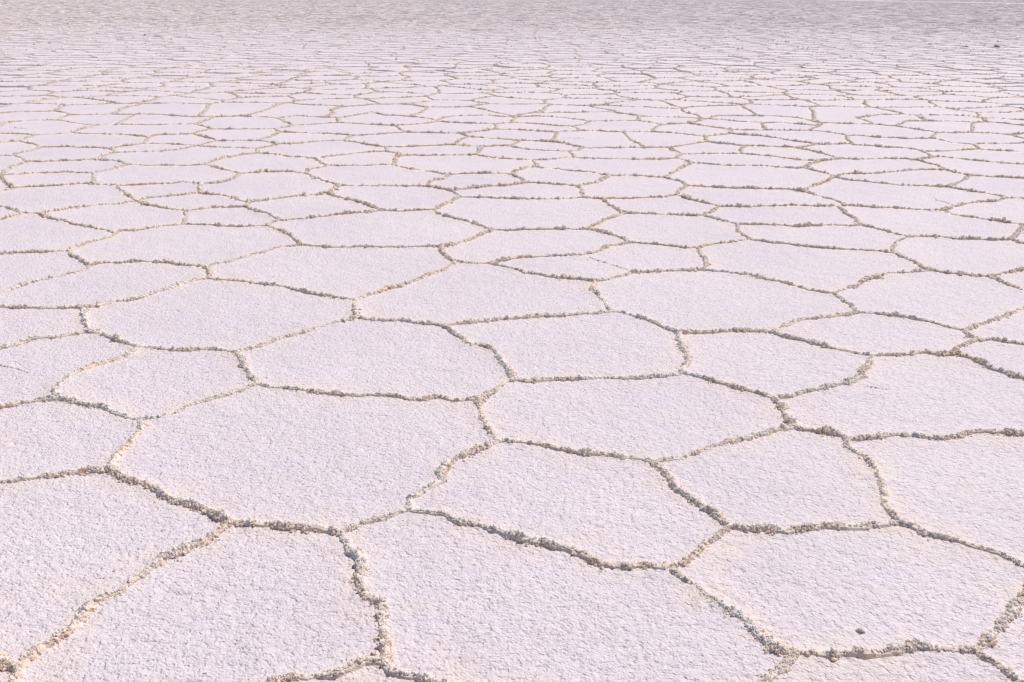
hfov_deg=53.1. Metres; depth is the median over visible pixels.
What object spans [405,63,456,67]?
salt plate
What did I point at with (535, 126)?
salt plate
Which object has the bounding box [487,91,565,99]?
salt plate
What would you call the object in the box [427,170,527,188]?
salt plate
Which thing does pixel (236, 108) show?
salt plate
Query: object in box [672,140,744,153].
salt plate
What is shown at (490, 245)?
salt plate
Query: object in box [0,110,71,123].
salt plate
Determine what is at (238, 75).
salt plate
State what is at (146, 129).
salt plate
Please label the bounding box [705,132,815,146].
salt plate
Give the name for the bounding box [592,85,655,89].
salt plate
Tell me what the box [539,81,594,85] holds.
salt plate
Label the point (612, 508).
salt plate
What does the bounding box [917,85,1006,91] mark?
salt plate
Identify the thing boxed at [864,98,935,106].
salt plate
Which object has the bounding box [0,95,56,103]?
salt plate
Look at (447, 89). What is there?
salt plate
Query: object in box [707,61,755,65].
salt plate
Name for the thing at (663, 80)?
salt plate
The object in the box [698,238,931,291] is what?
salt plate
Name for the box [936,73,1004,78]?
salt plate
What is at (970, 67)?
salt plate
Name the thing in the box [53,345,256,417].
salt plate
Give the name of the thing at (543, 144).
salt plate
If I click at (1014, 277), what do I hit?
salt plate
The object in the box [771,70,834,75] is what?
salt plate
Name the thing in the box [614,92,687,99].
salt plate
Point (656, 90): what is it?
salt plate
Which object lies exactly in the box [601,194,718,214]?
salt plate
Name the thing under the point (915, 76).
salt plate
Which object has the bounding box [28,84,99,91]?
salt plate
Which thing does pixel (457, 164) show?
salt plate
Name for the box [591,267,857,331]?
salt plate
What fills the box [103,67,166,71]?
salt plate
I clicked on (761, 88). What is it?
salt plate
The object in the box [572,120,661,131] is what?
salt plate
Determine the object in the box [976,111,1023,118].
salt plate
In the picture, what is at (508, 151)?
salt plate
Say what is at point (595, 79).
salt plate
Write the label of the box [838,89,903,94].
salt plate
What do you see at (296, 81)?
salt plate
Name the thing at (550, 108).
salt plate
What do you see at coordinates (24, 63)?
salt plate
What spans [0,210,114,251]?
salt plate
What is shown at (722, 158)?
salt plate
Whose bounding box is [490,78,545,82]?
salt plate
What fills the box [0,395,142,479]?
salt plate
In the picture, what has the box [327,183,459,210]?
salt plate
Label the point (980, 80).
salt plate
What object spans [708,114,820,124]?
salt plate
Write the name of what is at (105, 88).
salt plate
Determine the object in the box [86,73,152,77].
salt plate
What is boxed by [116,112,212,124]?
salt plate
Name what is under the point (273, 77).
salt plate
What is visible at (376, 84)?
salt plate
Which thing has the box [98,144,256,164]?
salt plate
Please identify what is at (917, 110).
salt plate
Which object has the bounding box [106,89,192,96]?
salt plate
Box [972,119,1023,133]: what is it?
salt plate
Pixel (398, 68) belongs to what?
salt plate
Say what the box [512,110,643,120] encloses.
salt plate
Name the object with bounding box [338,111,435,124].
salt plate
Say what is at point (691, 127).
salt plate
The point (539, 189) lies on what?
salt plate
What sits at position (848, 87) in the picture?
salt plate
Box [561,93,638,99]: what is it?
salt plate
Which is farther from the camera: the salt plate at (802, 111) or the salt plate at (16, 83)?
the salt plate at (16, 83)
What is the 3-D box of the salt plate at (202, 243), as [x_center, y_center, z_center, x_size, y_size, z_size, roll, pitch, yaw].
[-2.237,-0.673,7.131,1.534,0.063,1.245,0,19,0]
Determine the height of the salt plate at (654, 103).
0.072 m
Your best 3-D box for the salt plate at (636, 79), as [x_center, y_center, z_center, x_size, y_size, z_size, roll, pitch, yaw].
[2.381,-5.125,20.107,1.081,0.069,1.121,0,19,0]
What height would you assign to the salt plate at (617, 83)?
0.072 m
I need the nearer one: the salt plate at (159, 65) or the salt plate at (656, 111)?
the salt plate at (656, 111)
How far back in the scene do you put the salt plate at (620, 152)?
11.22 m
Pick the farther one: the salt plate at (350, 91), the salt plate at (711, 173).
the salt plate at (350, 91)
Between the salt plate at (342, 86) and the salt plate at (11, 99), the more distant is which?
the salt plate at (342, 86)
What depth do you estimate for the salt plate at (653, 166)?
10.46 m
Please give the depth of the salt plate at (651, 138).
12.29 m
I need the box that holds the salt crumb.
[855,627,865,633]
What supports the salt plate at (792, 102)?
on the ground
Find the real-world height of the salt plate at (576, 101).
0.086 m
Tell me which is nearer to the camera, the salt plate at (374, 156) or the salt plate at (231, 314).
the salt plate at (231, 314)
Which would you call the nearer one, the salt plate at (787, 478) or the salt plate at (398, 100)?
the salt plate at (787, 478)
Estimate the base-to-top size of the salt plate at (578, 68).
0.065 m
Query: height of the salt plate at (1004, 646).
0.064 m
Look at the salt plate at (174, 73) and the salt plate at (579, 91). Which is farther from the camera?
the salt plate at (174, 73)
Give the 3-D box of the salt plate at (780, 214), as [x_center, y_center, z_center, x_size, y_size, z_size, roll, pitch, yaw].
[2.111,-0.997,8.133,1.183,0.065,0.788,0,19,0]
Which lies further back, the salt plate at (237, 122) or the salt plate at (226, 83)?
the salt plate at (226, 83)
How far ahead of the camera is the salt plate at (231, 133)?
12.54 m
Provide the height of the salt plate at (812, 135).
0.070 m
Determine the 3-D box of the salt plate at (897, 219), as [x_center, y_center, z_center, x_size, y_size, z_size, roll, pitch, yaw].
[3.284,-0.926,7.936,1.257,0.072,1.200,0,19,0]
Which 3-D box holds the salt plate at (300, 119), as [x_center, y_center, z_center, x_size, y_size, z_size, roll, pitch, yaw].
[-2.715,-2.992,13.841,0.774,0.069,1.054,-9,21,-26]
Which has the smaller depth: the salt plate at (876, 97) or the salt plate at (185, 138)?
the salt plate at (185, 138)
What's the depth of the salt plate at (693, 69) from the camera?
22.89 m
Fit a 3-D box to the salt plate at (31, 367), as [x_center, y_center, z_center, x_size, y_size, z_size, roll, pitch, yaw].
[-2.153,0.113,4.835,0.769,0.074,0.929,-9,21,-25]
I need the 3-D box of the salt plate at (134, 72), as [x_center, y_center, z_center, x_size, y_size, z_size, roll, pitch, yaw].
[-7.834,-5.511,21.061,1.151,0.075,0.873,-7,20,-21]
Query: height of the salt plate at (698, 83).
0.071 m
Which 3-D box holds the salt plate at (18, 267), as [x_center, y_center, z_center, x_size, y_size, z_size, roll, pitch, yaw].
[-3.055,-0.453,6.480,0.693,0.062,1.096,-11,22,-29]
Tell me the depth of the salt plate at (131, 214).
8.04 m
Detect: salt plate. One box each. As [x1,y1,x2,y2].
[0,61,52,64]
[0,69,58,74]
[0,76,67,80]
[0,80,58,86]
[0,89,54,95]
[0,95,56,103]
[0,102,65,111]
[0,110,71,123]
[0,118,92,134]
[0,132,35,141]
[0,139,40,155]
[0,154,27,173]
[0,170,94,186]
[0,180,134,212]
[0,205,22,217]
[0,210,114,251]
[0,249,88,290]
[0,258,210,306]
[0,304,88,345]
[0,328,137,403]
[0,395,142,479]
[0,464,230,663]
[0,657,20,681]
[1,157,128,174]
[11,518,388,681]
[13,144,112,160]
[17,73,88,77]
[19,65,72,70]
[19,131,146,147]
[26,95,117,104]
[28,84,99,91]
[39,80,126,85]
[42,70,104,75]
[42,199,185,232]
[46,89,121,96]
[53,102,137,114]
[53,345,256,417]
[56,67,121,71]
[56,113,132,124]
[60,76,124,81]
[67,222,299,264]
[72,123,212,135]
[77,86,142,91]
[77,95,158,102]
[83,276,357,350]
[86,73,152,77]
[93,163,241,184]
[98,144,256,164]
[99,81,163,87]
[101,70,159,73]
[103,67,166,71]
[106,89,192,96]
[109,102,209,116]
[111,382,499,529]
[112,142,195,151]
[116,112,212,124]
[117,181,200,199]
[122,77,183,82]
[128,63,191,67]
[135,95,221,102]
[137,191,249,209]
[141,132,216,144]
[143,86,206,92]
[149,71,202,75]
[154,67,209,71]
[160,81,211,86]
[168,56,222,60]
[170,76,239,81]
[173,65,236,69]
[175,92,239,99]
[182,204,279,225]
[191,127,278,140]
[192,85,279,92]
[195,115,292,128]
[196,72,263,77]
[198,101,285,116]
[198,168,338,200]
[200,138,277,148]
[204,151,325,172]
[206,68,258,72]
[207,242,454,298]
[210,81,276,85]
[221,79,287,83]
[222,95,297,102]
[225,86,308,92]
[227,92,292,96]
[236,315,512,399]
[239,74,301,80]
[240,102,342,117]
[245,190,382,218]
[251,71,309,74]
[256,139,385,157]
[257,130,350,142]
[268,657,439,681]
[269,208,491,246]
[272,65,327,69]
[273,121,405,134]
[276,81,334,87]
[277,79,324,84]
[278,114,337,124]
[287,91,354,99]
[290,74,356,80]
[290,97,377,105]
[297,70,348,75]
[304,88,380,94]
[305,83,365,88]
[305,163,448,185]
[317,149,404,164]
[323,102,425,117]
[325,78,380,83]
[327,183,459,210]
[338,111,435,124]
[341,506,794,681]
[343,130,469,146]
[348,71,402,75]
[353,75,407,81]
[353,259,610,323]
[354,91,433,97]
[365,81,424,88]
[366,96,433,103]
[368,62,419,66]
[368,66,410,70]
[371,86,438,93]
[385,79,454,85]
[386,143,481,154]
[392,153,537,174]
[394,120,495,132]
[399,71,445,75]
[403,75,457,80]
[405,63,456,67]
[408,438,729,564]
[409,99,487,106]
[409,105,510,119]
[412,60,467,63]
[426,92,494,100]
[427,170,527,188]
[432,194,624,228]
[436,85,494,92]
[436,114,514,123]
[437,67,492,72]
[440,225,626,262]
[441,78,492,83]
[441,310,689,379]
[444,71,501,75]
[444,83,503,89]
[452,74,512,78]
[452,135,520,145]
[453,181,582,198]
[461,128,555,140]
[469,102,549,115]
[470,95,544,103]
[476,144,574,159]
[476,371,794,458]
[482,67,543,70]
[482,82,537,87]
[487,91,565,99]
[487,239,705,278]
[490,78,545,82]
[493,63,550,67]
[493,86,560,92]
[494,68,554,73]
[495,122,580,131]
[500,72,552,76]
[509,165,607,184]
[510,75,560,80]
[510,139,582,150]
[511,115,587,125]
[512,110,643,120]
[532,103,613,112]
[532,156,692,175]
[536,82,596,88]
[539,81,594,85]
[543,66,602,70]
[544,97,636,105]
[547,70,608,74]
[547,87,617,94]
[548,73,599,77]
[551,77,613,81]
[551,129,644,147]
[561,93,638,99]
[569,145,682,158]
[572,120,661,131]
[578,173,686,197]
[586,210,748,246]
[590,103,702,117]
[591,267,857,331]
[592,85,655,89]
[593,81,661,85]
[597,72,655,77]
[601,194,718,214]
[603,98,681,108]
[604,77,655,81]
[611,87,680,92]
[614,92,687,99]
[621,64,678,67]
[622,130,707,147]
[638,115,706,124]
[642,76,693,83]
[644,72,696,77]
[648,423,905,530]
[652,121,730,135]
[655,84,715,90]
[658,80,726,86]
[663,98,740,106]
[666,161,834,189]
[671,520,1023,653]
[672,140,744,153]
[673,66,727,71]
[676,95,750,103]
[676,184,842,206]
[677,152,820,167]
[678,90,731,96]
[678,328,872,395]
[679,75,750,80]
[682,103,758,117]
[689,70,757,74]
[690,118,766,129]
[696,73,753,78]
[697,79,759,85]
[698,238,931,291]
[704,203,860,225]
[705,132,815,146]
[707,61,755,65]
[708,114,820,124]
[715,85,785,92]
[719,90,786,96]
[730,128,851,143]
[737,94,800,99]
[738,222,910,251]
[740,144,838,159]
[743,103,814,119]
[744,78,813,85]
[749,98,819,105]
[750,74,808,77]
[753,76,818,80]
[761,121,818,129]
[766,641,1023,681]
[767,84,838,89]
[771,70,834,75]
[773,310,976,354]
[774,349,1023,437]
[778,67,835,71]
[781,89,848,94]
[786,93,857,99]
[796,141,932,158]
[799,65,857,69]
[799,78,856,83]
[803,157,945,174]
[803,175,1006,209]
[805,74,859,79]
[806,98,869,106]
[808,121,935,137]
[809,105,904,123]
[819,81,894,86]
[821,84,879,90]
[835,73,894,78]
[835,268,1023,328]
[837,167,971,186]
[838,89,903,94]
[838,94,924,99]
[839,203,1022,239]
[846,427,1023,563]
[847,134,978,150]
[850,78,900,82]
[857,113,927,125]
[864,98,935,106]
[873,71,929,74]
[875,81,944,87]
[875,86,946,91]
[875,106,978,116]
[878,90,944,95]
[887,74,957,79]
[892,234,1023,274]
[895,119,973,132]
[899,78,951,83]
[915,113,985,121]
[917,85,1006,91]
[917,93,990,101]
[919,70,978,74]
[919,155,1023,177]
[924,148,1023,162]
[929,100,1005,108]
[932,131,1023,143]
[934,79,994,86]
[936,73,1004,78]
[940,65,998,69]
[943,196,1023,223]
[945,90,1022,97]
[949,174,1023,197]
[951,105,1023,112]
[954,78,1023,82]
[955,337,1023,374]
[965,307,1023,342]
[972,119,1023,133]
[973,141,1023,151]
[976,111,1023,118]
[977,598,1023,679]
[982,117,1023,123]
[983,96,1023,103]
[991,267,1023,289]
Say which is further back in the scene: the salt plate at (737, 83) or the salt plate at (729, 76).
the salt plate at (729, 76)
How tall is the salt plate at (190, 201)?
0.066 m
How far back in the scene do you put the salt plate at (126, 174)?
9.80 m
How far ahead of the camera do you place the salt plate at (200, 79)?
19.78 m
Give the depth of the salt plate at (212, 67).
22.74 m
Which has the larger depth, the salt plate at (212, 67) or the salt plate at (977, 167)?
the salt plate at (212, 67)
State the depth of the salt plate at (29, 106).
15.10 m
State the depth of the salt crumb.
2.87 m
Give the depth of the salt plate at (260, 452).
3.98 m
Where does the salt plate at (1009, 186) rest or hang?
on the ground
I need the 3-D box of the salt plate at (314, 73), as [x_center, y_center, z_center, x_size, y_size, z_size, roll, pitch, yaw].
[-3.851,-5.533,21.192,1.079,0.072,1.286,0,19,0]
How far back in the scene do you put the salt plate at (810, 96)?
17.07 m
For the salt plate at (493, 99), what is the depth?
16.36 m
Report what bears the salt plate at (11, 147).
on the ground
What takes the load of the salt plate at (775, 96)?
on the ground
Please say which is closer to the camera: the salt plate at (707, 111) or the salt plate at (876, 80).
the salt plate at (707, 111)
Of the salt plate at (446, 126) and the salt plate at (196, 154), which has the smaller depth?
the salt plate at (196, 154)
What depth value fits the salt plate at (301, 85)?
18.70 m
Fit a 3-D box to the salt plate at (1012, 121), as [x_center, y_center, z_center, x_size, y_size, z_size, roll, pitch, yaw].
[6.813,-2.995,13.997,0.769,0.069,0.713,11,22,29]
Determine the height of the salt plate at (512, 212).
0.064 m
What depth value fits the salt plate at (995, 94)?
17.72 m
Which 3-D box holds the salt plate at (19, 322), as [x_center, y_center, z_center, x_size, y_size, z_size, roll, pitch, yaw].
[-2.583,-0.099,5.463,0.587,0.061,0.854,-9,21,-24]
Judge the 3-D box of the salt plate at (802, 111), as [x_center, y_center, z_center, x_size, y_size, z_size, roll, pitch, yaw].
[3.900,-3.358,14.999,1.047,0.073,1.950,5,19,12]
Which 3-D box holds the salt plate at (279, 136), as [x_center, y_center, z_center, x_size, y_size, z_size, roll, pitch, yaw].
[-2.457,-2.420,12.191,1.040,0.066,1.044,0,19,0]
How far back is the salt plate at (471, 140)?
11.99 m
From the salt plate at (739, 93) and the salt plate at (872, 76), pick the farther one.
the salt plate at (872, 76)
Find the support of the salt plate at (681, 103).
on the ground
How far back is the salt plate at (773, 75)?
21.19 m
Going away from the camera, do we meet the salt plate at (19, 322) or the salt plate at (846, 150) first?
the salt plate at (19, 322)
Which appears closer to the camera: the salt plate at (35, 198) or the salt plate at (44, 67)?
the salt plate at (35, 198)
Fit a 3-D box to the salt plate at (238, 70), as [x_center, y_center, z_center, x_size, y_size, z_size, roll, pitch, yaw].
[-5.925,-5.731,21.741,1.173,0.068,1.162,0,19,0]
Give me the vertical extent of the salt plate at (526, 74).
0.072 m
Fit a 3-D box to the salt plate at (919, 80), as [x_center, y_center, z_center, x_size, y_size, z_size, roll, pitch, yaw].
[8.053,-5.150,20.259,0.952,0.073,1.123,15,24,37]
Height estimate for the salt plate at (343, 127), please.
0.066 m
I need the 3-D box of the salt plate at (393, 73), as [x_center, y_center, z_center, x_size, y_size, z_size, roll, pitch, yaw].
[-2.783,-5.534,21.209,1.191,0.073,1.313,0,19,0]
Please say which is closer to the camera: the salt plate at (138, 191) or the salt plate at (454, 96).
the salt plate at (138, 191)
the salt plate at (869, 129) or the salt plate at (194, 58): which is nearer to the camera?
the salt plate at (869, 129)
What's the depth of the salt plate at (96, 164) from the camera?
10.20 m
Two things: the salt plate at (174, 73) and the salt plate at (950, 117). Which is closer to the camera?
the salt plate at (950, 117)
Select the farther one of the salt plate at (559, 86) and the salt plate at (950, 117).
the salt plate at (559, 86)
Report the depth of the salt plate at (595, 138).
12.24 m
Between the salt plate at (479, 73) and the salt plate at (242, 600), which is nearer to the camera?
the salt plate at (242, 600)
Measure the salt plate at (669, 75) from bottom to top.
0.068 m
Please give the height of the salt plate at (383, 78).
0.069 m
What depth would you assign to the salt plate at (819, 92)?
17.89 m
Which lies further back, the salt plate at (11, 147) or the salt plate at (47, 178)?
the salt plate at (11, 147)
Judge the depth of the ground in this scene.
33.58 m
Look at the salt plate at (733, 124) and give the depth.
13.61 m
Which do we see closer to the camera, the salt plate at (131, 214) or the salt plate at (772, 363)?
the salt plate at (772, 363)
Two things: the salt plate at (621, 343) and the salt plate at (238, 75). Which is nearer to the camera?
the salt plate at (621, 343)
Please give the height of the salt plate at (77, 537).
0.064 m
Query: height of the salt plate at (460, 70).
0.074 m
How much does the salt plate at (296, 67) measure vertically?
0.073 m
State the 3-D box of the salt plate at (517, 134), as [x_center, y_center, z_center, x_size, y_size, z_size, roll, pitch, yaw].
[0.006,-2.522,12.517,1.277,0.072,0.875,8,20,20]
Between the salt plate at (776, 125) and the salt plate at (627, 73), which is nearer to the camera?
the salt plate at (776, 125)
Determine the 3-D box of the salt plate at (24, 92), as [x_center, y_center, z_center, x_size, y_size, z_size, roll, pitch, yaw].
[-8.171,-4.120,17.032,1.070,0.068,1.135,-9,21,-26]
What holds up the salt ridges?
on the ground
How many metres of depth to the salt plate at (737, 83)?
19.60 m
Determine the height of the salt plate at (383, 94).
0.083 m
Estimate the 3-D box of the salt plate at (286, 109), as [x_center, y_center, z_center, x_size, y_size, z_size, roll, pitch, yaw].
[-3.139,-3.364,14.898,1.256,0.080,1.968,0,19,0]
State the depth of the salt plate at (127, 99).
16.37 m
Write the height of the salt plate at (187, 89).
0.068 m
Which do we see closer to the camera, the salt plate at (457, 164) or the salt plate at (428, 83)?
the salt plate at (457, 164)
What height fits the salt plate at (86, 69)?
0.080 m
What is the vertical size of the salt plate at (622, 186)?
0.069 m
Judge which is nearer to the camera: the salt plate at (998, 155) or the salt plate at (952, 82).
the salt plate at (998, 155)
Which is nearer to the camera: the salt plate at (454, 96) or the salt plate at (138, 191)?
the salt plate at (138, 191)
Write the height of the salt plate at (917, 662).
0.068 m
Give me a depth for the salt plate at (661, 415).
4.34 m
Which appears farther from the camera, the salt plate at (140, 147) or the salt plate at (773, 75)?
the salt plate at (773, 75)
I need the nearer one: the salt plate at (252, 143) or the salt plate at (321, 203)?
the salt plate at (321, 203)
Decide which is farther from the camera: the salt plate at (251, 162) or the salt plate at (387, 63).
the salt plate at (387, 63)
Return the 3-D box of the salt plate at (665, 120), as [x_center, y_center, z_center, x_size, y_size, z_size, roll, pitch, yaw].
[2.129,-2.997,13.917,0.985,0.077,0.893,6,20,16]
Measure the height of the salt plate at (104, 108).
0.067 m
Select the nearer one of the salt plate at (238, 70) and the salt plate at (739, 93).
the salt plate at (739, 93)
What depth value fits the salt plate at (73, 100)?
15.92 m
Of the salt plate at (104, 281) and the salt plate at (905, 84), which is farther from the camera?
the salt plate at (905, 84)
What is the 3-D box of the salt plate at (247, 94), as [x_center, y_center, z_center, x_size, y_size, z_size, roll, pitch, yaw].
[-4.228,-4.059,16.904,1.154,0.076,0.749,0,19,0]
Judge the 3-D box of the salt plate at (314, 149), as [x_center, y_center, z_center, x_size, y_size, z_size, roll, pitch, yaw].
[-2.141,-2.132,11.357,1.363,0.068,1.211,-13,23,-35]
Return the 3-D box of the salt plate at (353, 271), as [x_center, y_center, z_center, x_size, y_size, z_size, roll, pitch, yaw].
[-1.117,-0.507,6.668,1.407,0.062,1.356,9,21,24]
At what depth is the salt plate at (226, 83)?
18.78 m
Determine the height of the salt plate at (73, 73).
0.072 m
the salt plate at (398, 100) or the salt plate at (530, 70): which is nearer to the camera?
the salt plate at (398, 100)
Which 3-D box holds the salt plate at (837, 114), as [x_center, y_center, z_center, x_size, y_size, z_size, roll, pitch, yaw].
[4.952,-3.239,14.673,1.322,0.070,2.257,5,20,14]
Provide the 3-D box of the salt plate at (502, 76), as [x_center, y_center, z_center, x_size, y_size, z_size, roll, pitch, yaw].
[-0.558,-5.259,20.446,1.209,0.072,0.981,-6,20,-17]
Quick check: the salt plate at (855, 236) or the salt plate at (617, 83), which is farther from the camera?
the salt plate at (617, 83)
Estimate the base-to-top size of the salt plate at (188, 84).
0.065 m
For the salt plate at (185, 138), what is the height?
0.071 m
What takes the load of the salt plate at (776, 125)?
on the ground
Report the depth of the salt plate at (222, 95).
16.88 m
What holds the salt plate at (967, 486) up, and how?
on the ground
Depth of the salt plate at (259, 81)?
19.44 m
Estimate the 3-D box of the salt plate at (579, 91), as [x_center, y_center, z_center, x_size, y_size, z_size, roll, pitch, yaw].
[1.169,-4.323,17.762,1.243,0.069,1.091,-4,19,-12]
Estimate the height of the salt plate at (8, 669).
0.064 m
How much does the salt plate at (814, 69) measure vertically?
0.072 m
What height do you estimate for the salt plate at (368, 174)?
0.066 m
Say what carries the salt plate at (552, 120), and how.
on the ground
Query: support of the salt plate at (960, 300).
on the ground
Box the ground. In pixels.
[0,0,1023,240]
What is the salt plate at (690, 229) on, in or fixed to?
on the ground
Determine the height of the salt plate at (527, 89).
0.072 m
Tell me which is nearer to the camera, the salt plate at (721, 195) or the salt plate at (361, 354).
the salt plate at (361, 354)
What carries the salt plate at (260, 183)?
on the ground
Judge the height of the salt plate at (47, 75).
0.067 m
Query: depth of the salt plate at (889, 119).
14.33 m
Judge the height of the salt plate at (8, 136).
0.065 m
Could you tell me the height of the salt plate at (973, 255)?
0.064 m
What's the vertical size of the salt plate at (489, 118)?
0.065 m
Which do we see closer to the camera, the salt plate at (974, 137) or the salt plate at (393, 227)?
the salt plate at (393, 227)
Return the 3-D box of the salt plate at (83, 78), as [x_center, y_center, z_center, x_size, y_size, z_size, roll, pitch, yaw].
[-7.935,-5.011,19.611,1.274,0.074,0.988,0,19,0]
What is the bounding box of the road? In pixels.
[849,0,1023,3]
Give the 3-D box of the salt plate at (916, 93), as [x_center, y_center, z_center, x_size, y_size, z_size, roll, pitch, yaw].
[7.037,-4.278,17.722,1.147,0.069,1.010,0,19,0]
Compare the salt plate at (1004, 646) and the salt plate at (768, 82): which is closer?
the salt plate at (1004, 646)
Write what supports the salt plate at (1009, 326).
on the ground
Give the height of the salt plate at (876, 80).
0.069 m
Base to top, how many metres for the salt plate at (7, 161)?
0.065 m
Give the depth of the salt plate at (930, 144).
12.07 m
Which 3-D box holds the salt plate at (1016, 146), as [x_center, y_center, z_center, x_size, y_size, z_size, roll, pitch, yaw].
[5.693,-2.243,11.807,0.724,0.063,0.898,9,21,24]
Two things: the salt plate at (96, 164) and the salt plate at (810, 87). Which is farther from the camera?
the salt plate at (810, 87)
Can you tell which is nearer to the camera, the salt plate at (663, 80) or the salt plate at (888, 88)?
the salt plate at (888, 88)
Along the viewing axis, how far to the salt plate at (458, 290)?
5.97 m
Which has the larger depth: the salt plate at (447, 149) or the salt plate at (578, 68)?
the salt plate at (578, 68)
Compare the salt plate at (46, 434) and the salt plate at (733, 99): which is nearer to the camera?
the salt plate at (46, 434)
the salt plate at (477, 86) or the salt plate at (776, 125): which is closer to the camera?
the salt plate at (776, 125)
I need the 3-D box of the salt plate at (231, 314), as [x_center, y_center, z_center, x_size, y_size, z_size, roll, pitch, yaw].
[-1.617,-0.162,5.635,1.325,0.078,1.272,15,24,36]
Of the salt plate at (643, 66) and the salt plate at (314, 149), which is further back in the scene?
the salt plate at (643, 66)
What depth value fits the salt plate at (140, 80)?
19.68 m
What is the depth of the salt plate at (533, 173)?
9.84 m
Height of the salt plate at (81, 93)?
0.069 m
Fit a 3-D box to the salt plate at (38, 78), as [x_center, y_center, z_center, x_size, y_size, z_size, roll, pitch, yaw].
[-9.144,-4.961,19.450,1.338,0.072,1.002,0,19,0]
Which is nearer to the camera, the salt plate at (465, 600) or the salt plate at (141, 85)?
the salt plate at (465, 600)
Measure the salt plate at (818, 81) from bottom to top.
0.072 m
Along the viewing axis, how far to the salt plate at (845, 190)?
9.01 m
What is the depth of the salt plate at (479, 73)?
21.32 m
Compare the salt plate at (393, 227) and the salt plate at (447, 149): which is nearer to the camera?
the salt plate at (393, 227)
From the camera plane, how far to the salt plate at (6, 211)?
8.11 m
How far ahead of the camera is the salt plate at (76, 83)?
18.87 m
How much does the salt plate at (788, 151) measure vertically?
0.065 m
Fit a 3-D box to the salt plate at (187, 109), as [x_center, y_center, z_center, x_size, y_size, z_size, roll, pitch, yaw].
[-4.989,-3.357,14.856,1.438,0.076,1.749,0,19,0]
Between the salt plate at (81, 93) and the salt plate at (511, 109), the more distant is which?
the salt plate at (81, 93)
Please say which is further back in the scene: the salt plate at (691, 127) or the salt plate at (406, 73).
the salt plate at (406, 73)
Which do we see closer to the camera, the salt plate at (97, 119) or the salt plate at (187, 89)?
the salt plate at (97, 119)
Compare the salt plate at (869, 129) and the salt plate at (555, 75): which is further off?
the salt plate at (555, 75)
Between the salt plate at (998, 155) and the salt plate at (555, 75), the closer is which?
the salt plate at (998, 155)
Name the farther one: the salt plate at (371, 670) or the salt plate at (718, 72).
the salt plate at (718, 72)
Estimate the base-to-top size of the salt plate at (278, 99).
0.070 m
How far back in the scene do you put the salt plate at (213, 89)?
18.05 m
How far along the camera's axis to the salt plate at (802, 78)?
20.58 m
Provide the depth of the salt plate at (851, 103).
16.30 m
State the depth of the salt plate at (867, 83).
19.45 m
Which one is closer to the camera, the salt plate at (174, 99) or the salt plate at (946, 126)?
the salt plate at (946, 126)
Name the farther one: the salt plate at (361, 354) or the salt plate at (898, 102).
the salt plate at (898, 102)
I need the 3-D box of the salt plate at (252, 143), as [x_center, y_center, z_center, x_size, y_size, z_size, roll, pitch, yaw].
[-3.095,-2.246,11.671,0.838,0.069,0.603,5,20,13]
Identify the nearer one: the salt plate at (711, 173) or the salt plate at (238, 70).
the salt plate at (711, 173)
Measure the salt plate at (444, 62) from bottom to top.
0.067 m
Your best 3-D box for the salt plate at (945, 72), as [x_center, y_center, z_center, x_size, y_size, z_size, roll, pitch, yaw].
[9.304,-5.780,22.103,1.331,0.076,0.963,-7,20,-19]
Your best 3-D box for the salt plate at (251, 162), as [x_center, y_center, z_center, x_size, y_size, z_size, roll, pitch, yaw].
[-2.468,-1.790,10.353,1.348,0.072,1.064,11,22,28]
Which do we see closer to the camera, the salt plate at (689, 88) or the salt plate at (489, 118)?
the salt plate at (489, 118)
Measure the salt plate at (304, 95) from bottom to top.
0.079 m
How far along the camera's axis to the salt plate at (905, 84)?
19.51 m
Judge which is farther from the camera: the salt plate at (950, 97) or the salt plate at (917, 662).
the salt plate at (950, 97)
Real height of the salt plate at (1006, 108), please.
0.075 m
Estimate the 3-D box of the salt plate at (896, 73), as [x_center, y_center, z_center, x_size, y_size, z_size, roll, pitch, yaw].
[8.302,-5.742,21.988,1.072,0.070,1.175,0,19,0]
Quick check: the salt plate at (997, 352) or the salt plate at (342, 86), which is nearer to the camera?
the salt plate at (997, 352)
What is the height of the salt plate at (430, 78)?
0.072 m
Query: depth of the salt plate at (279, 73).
21.25 m
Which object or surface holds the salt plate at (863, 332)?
on the ground
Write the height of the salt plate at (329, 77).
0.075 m
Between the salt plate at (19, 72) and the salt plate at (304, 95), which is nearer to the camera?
the salt plate at (304, 95)
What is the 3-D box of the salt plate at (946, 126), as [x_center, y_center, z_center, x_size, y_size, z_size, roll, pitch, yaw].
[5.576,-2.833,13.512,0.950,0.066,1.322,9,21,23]
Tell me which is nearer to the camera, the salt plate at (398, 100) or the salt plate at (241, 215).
the salt plate at (241, 215)
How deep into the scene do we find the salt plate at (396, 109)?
15.07 m
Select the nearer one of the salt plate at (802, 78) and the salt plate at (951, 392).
the salt plate at (951, 392)
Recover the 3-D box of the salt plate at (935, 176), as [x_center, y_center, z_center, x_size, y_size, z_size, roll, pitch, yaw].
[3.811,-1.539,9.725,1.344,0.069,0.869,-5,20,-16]
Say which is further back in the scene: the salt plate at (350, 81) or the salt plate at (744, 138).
the salt plate at (350, 81)
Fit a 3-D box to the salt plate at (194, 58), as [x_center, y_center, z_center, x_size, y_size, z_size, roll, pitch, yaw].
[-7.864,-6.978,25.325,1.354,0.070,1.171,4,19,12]
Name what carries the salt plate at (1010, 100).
on the ground
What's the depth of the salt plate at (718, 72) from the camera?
21.93 m
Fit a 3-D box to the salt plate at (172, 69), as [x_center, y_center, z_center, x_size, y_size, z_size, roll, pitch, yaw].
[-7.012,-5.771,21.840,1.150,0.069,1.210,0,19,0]
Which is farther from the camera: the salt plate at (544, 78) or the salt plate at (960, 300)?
the salt plate at (544, 78)

